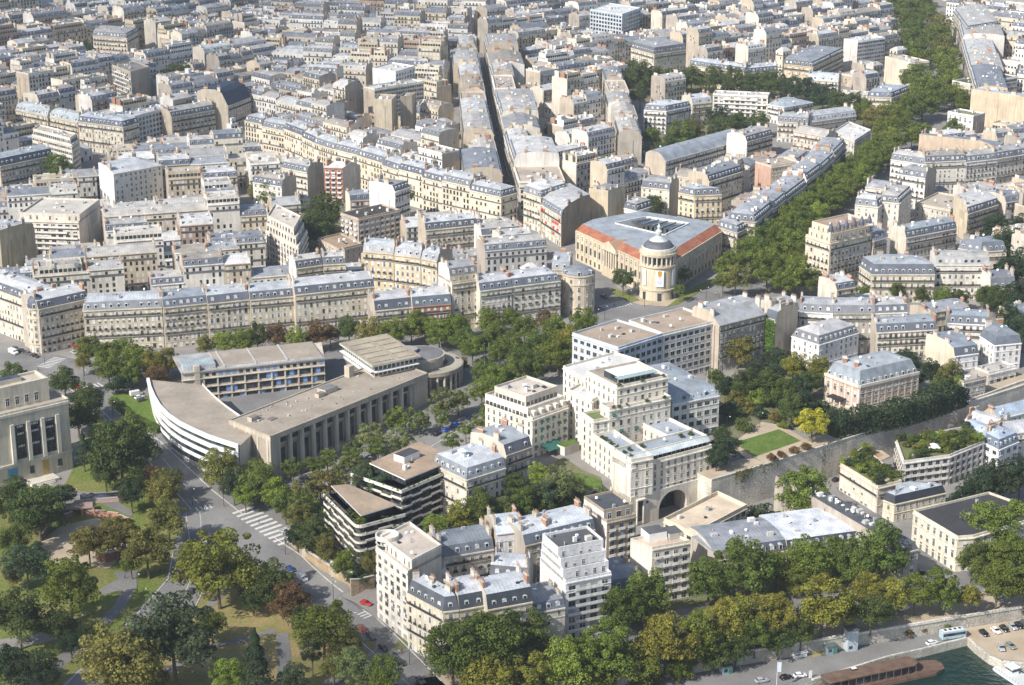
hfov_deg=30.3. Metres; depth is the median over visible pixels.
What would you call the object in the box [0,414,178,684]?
park lawn
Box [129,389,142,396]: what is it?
van
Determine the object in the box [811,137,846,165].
apartment building
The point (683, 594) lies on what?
window
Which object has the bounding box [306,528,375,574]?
garden
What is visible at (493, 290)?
apartment building
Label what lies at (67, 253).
apartment building
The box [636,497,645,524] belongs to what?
window
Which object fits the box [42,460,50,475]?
door
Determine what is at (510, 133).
apartment building
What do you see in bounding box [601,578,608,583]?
window
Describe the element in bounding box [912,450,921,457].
shrub
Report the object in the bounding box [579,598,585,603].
window
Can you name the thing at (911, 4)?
tree
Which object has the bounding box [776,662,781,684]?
flagpole
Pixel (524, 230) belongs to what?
apartment building
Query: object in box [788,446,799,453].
shrub
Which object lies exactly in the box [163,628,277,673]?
park path
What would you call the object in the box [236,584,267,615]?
tree
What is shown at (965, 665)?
water
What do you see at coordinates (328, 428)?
window
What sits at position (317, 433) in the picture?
window
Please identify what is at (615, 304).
road marking
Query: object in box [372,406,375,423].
window
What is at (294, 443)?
window
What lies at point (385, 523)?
window
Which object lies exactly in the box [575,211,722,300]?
museum building
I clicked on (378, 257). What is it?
apartment building
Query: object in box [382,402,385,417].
window
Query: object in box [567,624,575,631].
window
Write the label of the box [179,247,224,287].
apartment building
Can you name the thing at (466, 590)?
apartment building
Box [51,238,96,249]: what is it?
apartment building
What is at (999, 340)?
apartment building
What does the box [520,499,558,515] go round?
garden fence
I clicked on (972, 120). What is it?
apartment building
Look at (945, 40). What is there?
tree
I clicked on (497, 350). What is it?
tree
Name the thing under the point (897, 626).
road
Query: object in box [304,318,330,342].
tree
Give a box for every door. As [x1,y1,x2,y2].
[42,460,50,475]
[657,292,661,300]
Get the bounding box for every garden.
[301,202,344,249]
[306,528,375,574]
[474,457,600,520]
[629,82,860,123]
[643,115,763,166]
[713,366,931,465]
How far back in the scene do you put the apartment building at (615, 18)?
1510.10 m
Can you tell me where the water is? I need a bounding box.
[893,646,1023,684]
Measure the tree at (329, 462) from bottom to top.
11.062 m
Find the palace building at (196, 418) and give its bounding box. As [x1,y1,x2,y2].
[146,333,463,480]
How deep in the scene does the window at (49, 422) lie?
694.49 m
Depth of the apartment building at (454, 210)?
990.04 m
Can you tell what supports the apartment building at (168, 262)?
on the ground at (780, 148)
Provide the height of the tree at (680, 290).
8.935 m
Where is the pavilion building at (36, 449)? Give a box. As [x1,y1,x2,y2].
[0,370,72,487]
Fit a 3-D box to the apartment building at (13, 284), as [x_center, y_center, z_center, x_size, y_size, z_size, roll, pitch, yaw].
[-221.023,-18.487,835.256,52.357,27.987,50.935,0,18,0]
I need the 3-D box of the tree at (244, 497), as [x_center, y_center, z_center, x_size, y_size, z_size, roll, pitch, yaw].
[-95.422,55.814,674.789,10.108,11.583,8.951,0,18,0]
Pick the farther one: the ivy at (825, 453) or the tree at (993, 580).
the ivy at (825, 453)
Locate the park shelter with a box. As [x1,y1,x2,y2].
[74,490,118,502]
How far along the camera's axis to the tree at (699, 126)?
1177.02 m
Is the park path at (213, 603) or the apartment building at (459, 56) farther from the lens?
the apartment building at (459, 56)
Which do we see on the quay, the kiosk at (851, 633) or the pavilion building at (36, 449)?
the kiosk at (851, 633)
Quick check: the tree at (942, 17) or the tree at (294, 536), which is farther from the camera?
the tree at (942, 17)
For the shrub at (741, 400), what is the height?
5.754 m
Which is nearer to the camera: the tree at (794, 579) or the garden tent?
the tree at (794, 579)
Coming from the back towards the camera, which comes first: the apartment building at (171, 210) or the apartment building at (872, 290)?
the apartment building at (171, 210)
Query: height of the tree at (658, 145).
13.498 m
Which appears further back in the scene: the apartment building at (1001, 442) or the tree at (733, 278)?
the tree at (733, 278)
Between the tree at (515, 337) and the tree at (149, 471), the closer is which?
the tree at (149, 471)
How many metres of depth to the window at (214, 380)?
760.70 m
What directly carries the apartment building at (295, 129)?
on the ground at (780, 148)
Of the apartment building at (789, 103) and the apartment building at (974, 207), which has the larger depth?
the apartment building at (789, 103)
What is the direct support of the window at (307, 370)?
in the palace building at (196, 418)
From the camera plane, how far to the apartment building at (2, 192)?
1003.01 m
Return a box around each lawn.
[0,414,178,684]
[110,391,155,421]
[121,555,373,684]
[569,473,607,492]
[611,287,638,301]
[668,279,712,305]
[736,429,800,455]
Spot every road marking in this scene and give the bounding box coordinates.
[39,357,65,367]
[195,504,212,510]
[233,505,287,544]
[354,611,372,618]
[598,300,631,309]
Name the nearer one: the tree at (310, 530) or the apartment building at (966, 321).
the tree at (310, 530)
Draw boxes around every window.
[5,398,10,407]
[15,396,19,404]
[15,424,27,459]
[24,393,28,402]
[30,420,41,455]
[30,465,35,474]
[33,391,38,400]
[45,417,56,451]
[57,458,63,466]
[205,378,216,383]
[207,387,217,391]
[209,318,214,323]
[219,377,230,382]
[219,385,230,390]
[219,393,230,397]
[232,375,243,381]
[233,384,244,389]
[233,392,244,395]
[246,374,257,379]
[246,382,257,387]
[246,390,257,394]
[259,372,270,378]
[260,381,270,386]
[260,389,271,392]
[273,371,283,376]
[273,379,284,384]
[273,387,284,391]
[280,436,285,442]
[281,446,284,470]
[286,369,297,375]
[286,378,297,383]
[287,386,297,389]
[292,431,297,437]
[293,441,296,463]
[299,368,310,373]
[300,376,310,381]
[300,384,310,388]
[304,436,308,458]
[312,366,323,372]
[313,375,323,380]
[316,431,320,453]
[327,426,331,447]
[339,421,342,441]
[350,416,353,435]
[361,411,364,426]
[364,525,373,530]
[364,533,373,538]
[364,541,374,546]
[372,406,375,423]
[378,521,387,526]
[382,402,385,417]
[391,518,400,523]
[393,398,396,409]
[404,393,406,406]
[408,641,413,649]
[431,381,435,387]
[447,614,454,618]
[452,566,458,572]
[469,563,475,569]
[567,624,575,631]
[568,585,575,589]
[568,592,575,597]
[568,600,575,606]
[568,608,575,613]
[568,616,575,623]
[579,590,586,595]
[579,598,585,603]
[579,606,585,611]
[579,614,585,619]
[579,622,585,627]
[589,612,596,617]
[589,620,596,625]
[590,588,596,592]
[590,596,596,601]
[590,604,596,609]
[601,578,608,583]
[601,585,608,590]
[607,512,611,519]
[616,510,620,517]
[625,508,630,515]
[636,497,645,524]
[672,593,676,599]
[681,591,685,597]
[943,631,965,636]
[962,540,967,548]
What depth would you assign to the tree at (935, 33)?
1473.74 m
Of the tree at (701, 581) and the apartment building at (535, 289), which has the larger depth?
the apartment building at (535, 289)
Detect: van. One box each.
[8,347,17,354]
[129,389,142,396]
[296,571,307,581]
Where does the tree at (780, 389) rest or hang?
on the ground at (780, 148)
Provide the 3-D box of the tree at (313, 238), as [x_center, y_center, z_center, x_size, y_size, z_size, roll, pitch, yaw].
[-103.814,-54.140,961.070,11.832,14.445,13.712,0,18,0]
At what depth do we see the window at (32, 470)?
693.30 m
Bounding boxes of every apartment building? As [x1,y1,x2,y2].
[0,140,52,186]
[0,182,33,190]
[0,185,34,195]
[0,217,36,266]
[0,266,55,342]
[2,264,19,273]
[5,183,49,220]
[15,97,58,126]
[19,197,102,253]
[19,265,36,277]
[21,280,86,353]
[25,253,48,265]
[31,256,89,293]
[32,124,81,168]
[33,171,59,184]
[34,172,79,197]
[48,180,77,197]
[49,104,87,141]
[49,242,85,262]
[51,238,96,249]
[56,242,105,245]
[59,166,97,198]
[78,107,140,153]
[82,287,163,348]
[83,195,110,229]
[85,235,157,291]
[86,256,124,292]
[93,22,139,53]
[96,175,100,198]
[98,152,163,207]
[102,201,163,236]
[103,215,147,244]
[112,60,150,95]
[112,196,156,207]
[113,224,164,270]
[117,104,170,142]
[117,147,154,161]
[148,265,183,289]
[155,193,203,203]
[156,151,189,198]
[157,280,207,347]
[160,98,215,135]
[160,198,207,230]
[162,224,180,245]
[164,244,183,269]
[165,165,201,197]
[168,191,202,197]
[172,241,207,269]
[176,207,212,244]
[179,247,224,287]
[188,152,227,167]
[197,76,251,129]
[200,163,237,186]
[201,175,230,192]
[201,277,249,343]
[203,184,239,204]
[203,189,240,232]
[205,236,237,253]
[207,224,265,266]
[221,249,250,284]
[239,198,266,241]
[244,111,277,151]
[244,168,246,188]
[245,273,294,336]
[246,154,279,188]
[251,259,288,281]
[252,166,296,214]
[262,112,294,153]
[265,203,308,265]
[267,191,300,214]
[281,152,323,201]
[284,115,320,157]
[288,265,374,334]
[289,247,322,277]
[299,193,309,208]
[302,124,332,160]
[313,128,349,164]
[317,233,362,262]
[321,245,345,274]
[323,484,405,568]
[324,156,360,202]
[334,134,372,163]
[340,204,399,251]
[345,185,369,210]
[346,258,362,271]
[351,441,443,526]
[358,142,400,188]
[363,79,423,115]
[363,233,400,290]
[367,282,411,331]
[369,173,410,216]
[372,62,414,83]
[374,94,396,130]
[375,521,441,641]
[382,151,414,179]
[394,236,430,288]
[398,154,439,208]
[400,92,415,128]
[400,210,453,241]
[405,282,450,335]
[406,569,458,665]
[415,207,457,216]
[418,141,459,169]
[418,208,475,248]
[421,241,452,286]
[422,162,456,211]
[427,516,493,577]
[434,437,505,517]
[438,252,476,327]
[442,165,485,212]
[442,557,446,582]
[443,565,483,657]
[450,43,477,79]
[452,46,480,93]
[452,243,464,259]
[457,31,476,49]
[458,60,482,105]
[460,91,486,101]
[460,93,489,134]
[461,107,494,148]
[461,142,502,182]
[463,248,476,266]
[464,74,484,90]
[469,175,517,221]
[470,416,532,488]
[471,133,496,150]
[474,217,518,247]
[474,266,511,330]
[474,561,532,657]
[475,210,481,222]
[477,230,546,273]
[481,216,510,222]
[483,217,503,221]
[484,33,518,74]
[484,503,521,552]
[486,46,524,90]
[489,58,513,100]
[490,542,532,583]
[491,75,515,115]
[492,221,531,236]
[494,85,536,129]
[497,93,538,144]
[500,108,539,158]
[503,123,527,177]
[503,265,560,324]
[507,509,549,582]
[508,132,558,185]
[513,165,564,214]
[520,262,536,268]
[523,173,565,231]
[530,496,595,531]
[530,579,565,651]
[540,180,589,246]
[540,526,611,637]
[552,246,572,308]
[559,147,600,192]
[583,490,636,562]
[589,182,624,219]
[590,3,640,33]
[590,153,624,187]
[602,62,623,99]
[604,80,629,96]
[604,87,631,123]
[607,555,641,612]
[611,98,637,126]
[614,112,642,163]
[623,191,652,213]
[624,166,651,203]
[630,33,685,71]
[630,524,690,600]
[641,169,678,215]
[643,96,691,133]
[645,129,735,175]
[663,491,747,559]
[673,163,692,189]
[677,179,721,226]
[681,90,711,123]
[688,155,742,210]
[689,54,724,88]
[689,516,786,578]
[691,535,748,582]
[692,290,765,371]
[711,154,744,192]
[712,90,769,116]
[718,58,752,90]
[718,206,746,257]
[726,122,772,156]
[729,193,772,248]
[731,189,759,208]
[736,60,777,91]
[744,185,764,192]
[752,185,786,219]
[754,157,796,189]
[759,507,857,567]
[761,290,798,327]
[765,171,806,205]
[765,297,797,354]
[767,93,812,123]
[774,474,918,585]
[777,108,810,142]
[782,156,820,190]
[783,44,843,89]
[791,317,859,366]
[793,121,837,150]
[799,102,855,129]
[799,292,834,326]
[800,145,834,178]
[804,213,871,287]
[808,68,841,96]
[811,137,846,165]
[818,270,855,296]
[831,292,874,352]
[835,121,871,157]
[839,447,901,512]
[841,89,869,101]
[843,35,885,70]
[854,189,882,225]
[855,288,883,296]
[858,250,934,302]
[865,174,901,194]
[868,81,909,109]
[868,221,886,254]
[869,290,907,315]
[869,308,936,356]
[881,180,912,237]
[882,481,946,521]
[884,54,929,84]
[889,145,928,181]
[889,212,956,259]
[893,427,984,485]
[897,162,935,208]
[909,297,968,331]
[911,492,1023,571]
[914,192,953,221]
[917,146,965,193]
[918,127,1002,150]
[924,326,978,371]
[930,244,989,299]
[935,185,949,193]
[945,303,989,350]
[947,108,984,133]
[950,73,1017,109]
[950,370,986,397]
[952,0,997,43]
[953,178,995,194]
[953,184,998,238]
[955,145,996,183]
[957,17,1003,61]
[958,230,1005,268]
[960,231,1006,256]
[961,34,996,77]
[964,47,1003,77]
[964,404,1010,423]
[964,413,998,439]
[969,60,1007,90]
[970,84,1023,126]
[975,360,1016,384]
[978,316,1021,368]
[980,264,1014,307]
[983,400,1023,420]
[983,419,1019,468]
[984,139,1023,184]
[987,418,1023,457]
[990,186,1021,224]
[991,223,1023,234]
[995,181,1016,190]
[998,300,1023,329]
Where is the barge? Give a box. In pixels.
[818,656,944,684]
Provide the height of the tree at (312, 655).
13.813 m
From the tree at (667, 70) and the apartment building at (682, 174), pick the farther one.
the tree at (667, 70)
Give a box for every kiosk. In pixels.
[719,661,733,674]
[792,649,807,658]
[823,642,837,654]
[843,624,859,651]
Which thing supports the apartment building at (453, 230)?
on the ground at (780, 148)
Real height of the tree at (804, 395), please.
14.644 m
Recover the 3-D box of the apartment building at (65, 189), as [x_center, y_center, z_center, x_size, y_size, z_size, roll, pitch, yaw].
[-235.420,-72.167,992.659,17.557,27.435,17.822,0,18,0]
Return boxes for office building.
[572,319,663,364]
[629,307,712,374]
[648,362,719,433]
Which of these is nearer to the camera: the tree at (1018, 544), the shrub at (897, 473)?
the tree at (1018, 544)
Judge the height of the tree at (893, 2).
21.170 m
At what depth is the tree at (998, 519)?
643.55 m
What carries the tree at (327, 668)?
on the ground at (780, 148)
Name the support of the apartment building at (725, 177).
on the ground at (780, 148)
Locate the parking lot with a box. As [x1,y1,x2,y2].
[965,619,1023,660]
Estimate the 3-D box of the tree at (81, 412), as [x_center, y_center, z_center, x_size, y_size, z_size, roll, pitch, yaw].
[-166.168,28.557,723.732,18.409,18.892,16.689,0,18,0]
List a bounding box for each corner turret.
[26,292,41,352]
[561,262,595,315]
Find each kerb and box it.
[65,553,172,684]
[101,409,191,509]
[114,409,243,514]
[272,536,370,614]
[313,369,561,510]
[377,619,441,680]
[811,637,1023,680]
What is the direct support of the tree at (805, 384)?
on the ground at (780, 148)
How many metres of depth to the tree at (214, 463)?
682.18 m
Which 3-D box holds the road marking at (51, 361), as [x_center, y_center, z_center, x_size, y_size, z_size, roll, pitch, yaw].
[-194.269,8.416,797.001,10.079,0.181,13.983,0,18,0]
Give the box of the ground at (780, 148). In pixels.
[0,0,1023,684]
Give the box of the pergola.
[65,502,94,515]
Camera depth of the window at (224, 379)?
762.37 m
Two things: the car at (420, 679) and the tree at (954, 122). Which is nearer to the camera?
the car at (420, 679)
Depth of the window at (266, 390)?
769.67 m
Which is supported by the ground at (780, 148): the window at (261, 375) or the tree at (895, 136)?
the tree at (895, 136)
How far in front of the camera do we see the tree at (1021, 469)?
690.51 m
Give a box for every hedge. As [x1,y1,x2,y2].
[108,397,159,432]
[823,381,969,438]
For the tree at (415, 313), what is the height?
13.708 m
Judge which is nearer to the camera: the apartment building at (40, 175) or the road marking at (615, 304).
the road marking at (615, 304)
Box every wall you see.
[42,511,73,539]
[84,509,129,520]
[96,544,126,562]
[288,529,352,586]
[350,575,374,595]
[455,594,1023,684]
[697,374,1023,504]
[965,379,1023,400]
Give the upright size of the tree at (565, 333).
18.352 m
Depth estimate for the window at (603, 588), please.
593.16 m
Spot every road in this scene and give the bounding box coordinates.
[0,121,942,684]
[321,560,1023,684]
[836,487,984,597]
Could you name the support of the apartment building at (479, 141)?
on the ground at (780, 148)
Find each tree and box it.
[0,361,27,377]
[0,485,29,525]
[0,521,33,551]
[0,541,51,589]
[0,586,49,648]
[0,642,31,684]
[1,566,22,589]
[2,485,67,540]
[3,472,29,495]
[14,647,63,684]
[27,484,62,522]
[33,608,80,645]
[38,554,103,617]
[39,152,74,174]
[46,365,80,395]
[53,484,77,502]
[54,629,84,662]
[64,392,101,439]
[66,525,112,568]
[70,621,165,684]
[71,381,104,413]
[72,38,95,50]
[73,335,101,366]
[74,352,92,375]
[74,431,90,471]
[83,418,162,486]
[84,619,105,637]
[89,456,120,491]
[91,341,118,360]
[91,347,127,382]
[92,515,140,562]
[100,410,157,461]
[110,337,137,364]
[116,476,147,512]
[118,356,146,389]
[119,548,143,578]
[120,344,154,371]
[120,523,171,579]
[122,589,219,680]
[139,465,161,487]
[140,350,166,373]
[142,474,181,505]
[143,364,169,381]
[145,497,187,544]
[146,663,170,684]
[151,467,185,493]
[153,346,177,378]
[160,62,190,73]
[170,527,267,609]
[173,541,200,570]
[175,62,195,70]
[195,333,214,352]
[195,607,228,643]
[196,447,244,494]
[207,657,246,684]
[210,330,235,350]
[217,467,246,505]
[229,571,257,589]
[230,326,256,348]
[230,483,257,512]
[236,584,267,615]
[238,461,275,505]
[238,627,274,684]
[243,457,269,473]
[244,321,269,346]
[247,181,253,199]
[249,556,295,612]
[256,182,274,203]
[260,476,290,512]
[263,322,288,344]
[265,579,314,628]
[270,489,296,524]
[275,661,311,684]
[280,456,306,479]
[282,503,315,527]
[283,325,308,343]
[283,521,306,552]
[286,478,314,501]
[287,489,325,520]
[287,604,307,629]
[291,599,355,659]
[294,514,333,553]
[299,636,325,675]
[300,190,344,223]
[301,207,340,237]
[302,456,326,479]
[304,222,318,248]
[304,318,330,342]
[305,469,336,505]
[315,532,338,562]
[318,652,346,684]
[319,448,339,476]
[319,507,334,526]
[322,323,339,348]
[327,465,351,493]
[329,547,361,574]
[329,623,364,655]
[330,645,377,684]
[337,315,361,340]
[337,449,362,477]
[342,440,362,460]
[351,463,366,476]
[351,473,364,487]
[354,316,383,338]
[355,421,386,456]
[360,468,373,488]
[360,550,376,574]
[362,434,391,458]
[364,460,374,468]
[364,474,387,495]
[367,652,403,684]
[378,316,407,340]
[381,472,391,479]
[382,405,414,435]
[383,426,416,451]
[399,313,423,344]
[406,309,427,335]
[408,408,431,437]
[417,618,486,684]
[418,316,435,336]
[420,513,450,531]
[422,316,453,347]
[427,386,462,415]
[434,409,449,431]
[435,525,451,530]
[440,313,466,346]
[441,430,463,448]
[444,499,473,527]
[448,326,476,355]
[449,388,470,415]
[450,516,478,527]
[450,608,529,676]
[450,653,523,684]
[454,313,472,326]
[455,356,469,369]
[455,421,474,443]
[457,333,485,365]
[461,486,499,521]
[467,377,495,405]
[469,358,500,381]
[469,413,484,427]
[473,306,503,331]
[477,333,494,352]
[478,403,484,414]
[479,320,507,342]
[480,364,511,390]
[486,339,511,366]
[486,496,514,513]
[498,307,525,333]
[498,330,526,353]
[498,355,528,383]
[502,470,526,494]
[502,650,562,684]
[506,342,534,362]
[509,485,540,515]
[511,314,538,339]
[512,607,552,659]
[518,349,547,378]
[524,328,550,354]
[526,461,551,486]
[526,493,555,514]
[531,480,560,505]
[534,307,555,333]
[536,637,552,659]
[537,341,563,372]
[539,313,571,338]
[539,463,575,507]
[541,337,571,374]
[542,634,592,684]
[552,324,577,359]
[553,496,573,508]
[559,475,588,504]
[568,306,598,329]
[572,654,617,684]
[574,615,638,676]
[599,583,646,634]
[606,643,663,684]
[611,268,634,295]
[622,567,672,623]
[623,77,630,89]
[624,58,639,80]
[625,59,654,94]
[627,658,666,684]
[630,610,699,674]
[631,81,647,112]
[641,126,661,144]
[642,65,663,88]
[646,195,664,213]
[649,142,666,149]
[662,133,676,145]
[663,68,678,73]
[663,119,696,142]
[664,646,697,682]
[671,608,721,664]
[673,284,685,301]
[674,137,686,142]
[677,265,692,288]
[681,64,703,92]
[684,117,705,138]
[685,555,734,606]
[690,632,741,670]
[693,73,706,91]
[699,597,747,641]
[700,64,725,92]
[704,108,719,124]
[705,368,725,388]
[705,443,729,470]
[706,114,733,134]
[709,432,740,458]
[711,272,730,296]
[712,250,749,273]
[712,424,732,438]
[713,535,782,596]
[714,105,730,118]
[719,65,745,89]
[721,263,752,295]
[721,591,768,639]
[721,629,754,666]
[725,336,757,368]
[726,111,751,129]
[731,235,761,277]
[731,366,760,396]
[737,70,763,91]
[741,615,776,658]
[742,225,778,254]
[745,249,786,293]
[746,356,770,376]
[747,110,770,127]
[748,591,798,634]
[754,366,783,393]
[756,69,785,98]
[757,622,798,660]
[760,218,790,241]
[762,347,791,365]
[763,238,800,265]
[763,548,798,590]
[767,361,785,379]
[769,268,794,290]
[770,378,797,398]
[771,212,800,228]
[773,464,831,511]
[775,204,801,223]
[775,227,806,248]
[775,253,817,293]
[776,74,802,95]
[776,390,806,428]
[778,562,808,597]
[779,250,802,265]
[779,351,806,380]
[784,200,813,222]
[784,386,818,410]
[785,533,836,581]
[785,611,817,650]
[788,210,814,233]
[789,571,862,637]
[790,373,813,391]
[792,77,821,100]
[792,191,816,212]
[793,408,829,441]
[795,237,805,257]
[796,270,821,295]
[801,370,823,396]
[802,191,821,204]
[805,354,829,378]
[807,84,836,108]
[807,183,829,205]
[807,200,829,219]
[813,177,830,192]
[817,172,836,189]
[818,188,846,216]
[819,534,857,580]
[826,89,847,107]
[826,170,843,186]
[831,163,851,177]
[831,183,851,209]
[831,549,877,586]
[831,590,860,630]
[832,175,859,203]
[835,161,858,172]
[841,151,860,170]
[842,91,867,106]
[844,169,865,197]
[848,517,911,580]
[848,571,886,600]
[851,161,871,189]
[851,593,897,636]
[853,98,873,126]
[853,140,877,158]
[856,284,870,294]
[857,155,879,182]
[859,105,889,126]
[861,133,892,151]
[862,149,886,169]
[870,576,911,610]
[872,114,893,134]
[875,100,904,117]
[875,138,901,167]
[876,147,891,171]
[879,126,904,144]
[886,108,916,133]
[887,0,901,15]
[888,282,904,295]
[894,0,923,18]
[894,7,925,29]
[895,92,926,120]
[896,348,925,370]
[897,61,933,85]
[898,16,928,39]
[898,571,939,615]
[899,26,929,49]
[902,126,920,149]
[905,39,931,57]
[906,87,945,120]
[907,49,936,72]
[907,72,941,94]
[910,122,932,134]
[912,285,930,301]
[915,0,937,9]
[916,3,938,22]
[918,565,963,615]
[920,357,941,380]
[923,11,954,34]
[923,22,956,46]
[924,78,951,110]
[927,33,958,54]
[927,376,952,391]
[929,45,963,67]
[930,285,952,300]
[933,358,964,383]
[934,56,962,77]
[939,68,964,89]
[942,81,969,109]
[942,117,965,129]
[946,483,979,500]
[950,375,963,384]
[951,289,972,303]
[954,91,970,108]
[955,539,995,575]
[957,465,1002,495]
[959,500,1023,543]
[959,584,984,613]
[968,559,1023,608]
[972,285,991,309]
[974,458,1023,496]
[975,284,1000,304]
[979,211,1014,235]
[981,539,1016,568]
[985,284,1009,314]
[990,257,1023,281]
[991,224,1020,255]
[994,300,1023,325]
[995,534,1023,567]
[997,246,1023,282]
[1000,281,1023,303]
[1000,498,1023,520]
[1005,566,1023,613]
[1006,452,1023,499]
[1008,314,1023,353]
[1010,213,1023,224]
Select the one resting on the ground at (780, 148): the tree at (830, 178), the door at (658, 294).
the tree at (830, 178)
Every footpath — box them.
[63,568,918,684]
[394,589,1017,684]
[633,298,675,306]
[729,422,804,457]
[810,648,843,656]
[822,399,854,412]
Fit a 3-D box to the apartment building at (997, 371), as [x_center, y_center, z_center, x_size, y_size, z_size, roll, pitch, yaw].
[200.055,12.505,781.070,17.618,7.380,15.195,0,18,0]
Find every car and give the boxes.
[136,397,146,401]
[279,528,287,533]
[286,565,294,571]
[358,625,367,633]
[359,599,372,605]
[366,631,376,639]
[378,643,388,651]
[387,650,397,657]
[396,658,405,665]
[415,675,425,683]
[433,431,442,435]
[442,427,451,431]
[450,422,459,426]
[754,677,768,683]
[779,673,792,680]
[793,672,806,677]
[831,477,839,481]
[897,605,909,610]
[918,569,928,575]
[925,639,938,645]
[978,628,988,636]
[990,626,1001,633]
[997,643,1004,650]
[999,624,1009,631]
[1005,641,1016,649]
[1007,622,1017,629]
[1014,621,1023,628]
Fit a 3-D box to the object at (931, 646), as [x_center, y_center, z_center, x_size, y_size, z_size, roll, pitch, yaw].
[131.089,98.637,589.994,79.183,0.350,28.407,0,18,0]
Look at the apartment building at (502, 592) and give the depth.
575.29 m
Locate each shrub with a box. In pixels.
[104,374,130,391]
[344,566,369,583]
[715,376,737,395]
[719,400,742,419]
[724,390,748,407]
[733,417,754,431]
[741,401,759,415]
[745,388,764,403]
[747,502,775,517]
[747,510,764,516]
[752,404,769,418]
[759,390,781,405]
[766,409,782,421]
[766,453,776,460]
[776,419,789,428]
[777,451,786,457]
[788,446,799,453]
[799,442,811,449]
[813,400,836,414]
[825,407,850,420]
[839,457,846,463]
[848,448,860,455]
[849,460,857,465]
[854,463,866,471]
[859,446,872,454]
[860,442,871,448]
[864,455,873,461]
[867,469,882,477]
[871,462,880,467]
[871,475,884,484]
[893,470,906,478]
[895,432,906,440]
[904,629,913,636]
[906,437,916,445]
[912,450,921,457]
[913,435,921,442]
[919,450,929,456]
[921,434,928,439]
[924,443,935,451]
[925,429,935,435]
[934,445,943,451]
[936,429,945,435]
[940,440,951,446]
[943,447,952,453]
[946,430,957,436]
[948,442,957,448]
[957,435,964,441]
[957,441,963,447]
[960,420,970,426]
[961,435,971,442]
[963,425,971,431]
[967,429,978,435]
[972,437,980,442]
[974,432,985,440]
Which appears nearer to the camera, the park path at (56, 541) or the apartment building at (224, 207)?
the park path at (56, 541)
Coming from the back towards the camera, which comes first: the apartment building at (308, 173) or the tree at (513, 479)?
the apartment building at (308, 173)
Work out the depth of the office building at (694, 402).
718.86 m
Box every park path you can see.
[0,632,54,650]
[20,569,137,684]
[41,518,127,568]
[63,491,133,515]
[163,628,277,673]
[206,586,226,608]
[275,632,290,683]
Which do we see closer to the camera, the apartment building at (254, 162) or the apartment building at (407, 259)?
the apartment building at (407, 259)
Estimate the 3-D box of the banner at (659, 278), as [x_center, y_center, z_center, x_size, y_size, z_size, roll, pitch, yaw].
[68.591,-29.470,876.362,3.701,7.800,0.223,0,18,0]
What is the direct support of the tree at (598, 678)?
on the ground at (780, 148)
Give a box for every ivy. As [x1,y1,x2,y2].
[735,460,778,484]
[763,318,774,361]
[821,442,833,475]
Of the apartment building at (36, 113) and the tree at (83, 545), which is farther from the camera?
the apartment building at (36, 113)
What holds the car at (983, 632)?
on the parking lot
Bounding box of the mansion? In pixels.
[823,350,919,411]
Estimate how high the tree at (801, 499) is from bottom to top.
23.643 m
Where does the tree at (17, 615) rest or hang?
on the ground at (780, 148)
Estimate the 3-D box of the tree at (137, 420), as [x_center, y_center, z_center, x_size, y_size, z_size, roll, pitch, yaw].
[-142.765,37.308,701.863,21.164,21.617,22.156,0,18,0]
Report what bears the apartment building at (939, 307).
on the ground at (780, 148)
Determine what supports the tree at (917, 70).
on the ground at (780, 148)
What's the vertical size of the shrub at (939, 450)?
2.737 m
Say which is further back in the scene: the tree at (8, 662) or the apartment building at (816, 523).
the apartment building at (816, 523)
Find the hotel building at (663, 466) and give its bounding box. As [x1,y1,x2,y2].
[484,352,711,525]
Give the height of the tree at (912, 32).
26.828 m
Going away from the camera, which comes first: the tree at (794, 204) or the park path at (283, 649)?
the park path at (283, 649)
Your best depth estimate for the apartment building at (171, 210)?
956.12 m
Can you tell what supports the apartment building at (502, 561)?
on the ground at (780, 148)
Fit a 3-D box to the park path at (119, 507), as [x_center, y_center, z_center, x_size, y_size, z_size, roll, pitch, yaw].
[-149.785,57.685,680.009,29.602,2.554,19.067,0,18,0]
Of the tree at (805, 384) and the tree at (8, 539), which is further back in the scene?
the tree at (805, 384)
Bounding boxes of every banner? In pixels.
[643,269,645,285]
[656,271,663,286]
[672,269,674,284]
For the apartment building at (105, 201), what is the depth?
994.62 m
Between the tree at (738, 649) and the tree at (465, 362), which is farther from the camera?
the tree at (465, 362)
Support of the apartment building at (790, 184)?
on the ground at (780, 148)
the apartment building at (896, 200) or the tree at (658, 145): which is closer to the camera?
the apartment building at (896, 200)
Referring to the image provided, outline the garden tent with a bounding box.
[927,443,940,452]
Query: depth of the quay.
587.03 m
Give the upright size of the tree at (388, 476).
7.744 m
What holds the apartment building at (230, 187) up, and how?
on the ground at (780, 148)
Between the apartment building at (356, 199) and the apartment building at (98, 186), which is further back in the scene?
the apartment building at (98, 186)
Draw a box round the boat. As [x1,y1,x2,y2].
[993,662,1023,684]
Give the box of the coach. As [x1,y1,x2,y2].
[939,626,966,640]
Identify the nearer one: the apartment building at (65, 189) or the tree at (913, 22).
the apartment building at (65, 189)
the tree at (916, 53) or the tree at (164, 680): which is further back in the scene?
the tree at (916, 53)
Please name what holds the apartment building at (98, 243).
on the ground at (780, 148)
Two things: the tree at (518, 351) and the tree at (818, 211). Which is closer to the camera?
the tree at (518, 351)
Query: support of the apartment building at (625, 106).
on the ground at (780, 148)
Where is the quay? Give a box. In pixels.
[624,633,1023,684]
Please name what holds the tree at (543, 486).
on the ground at (780, 148)
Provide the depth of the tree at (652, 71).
1316.30 m
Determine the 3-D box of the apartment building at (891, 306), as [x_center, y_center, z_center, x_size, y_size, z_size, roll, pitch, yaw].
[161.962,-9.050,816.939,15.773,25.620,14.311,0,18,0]
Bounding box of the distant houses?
[0,0,1023,256]

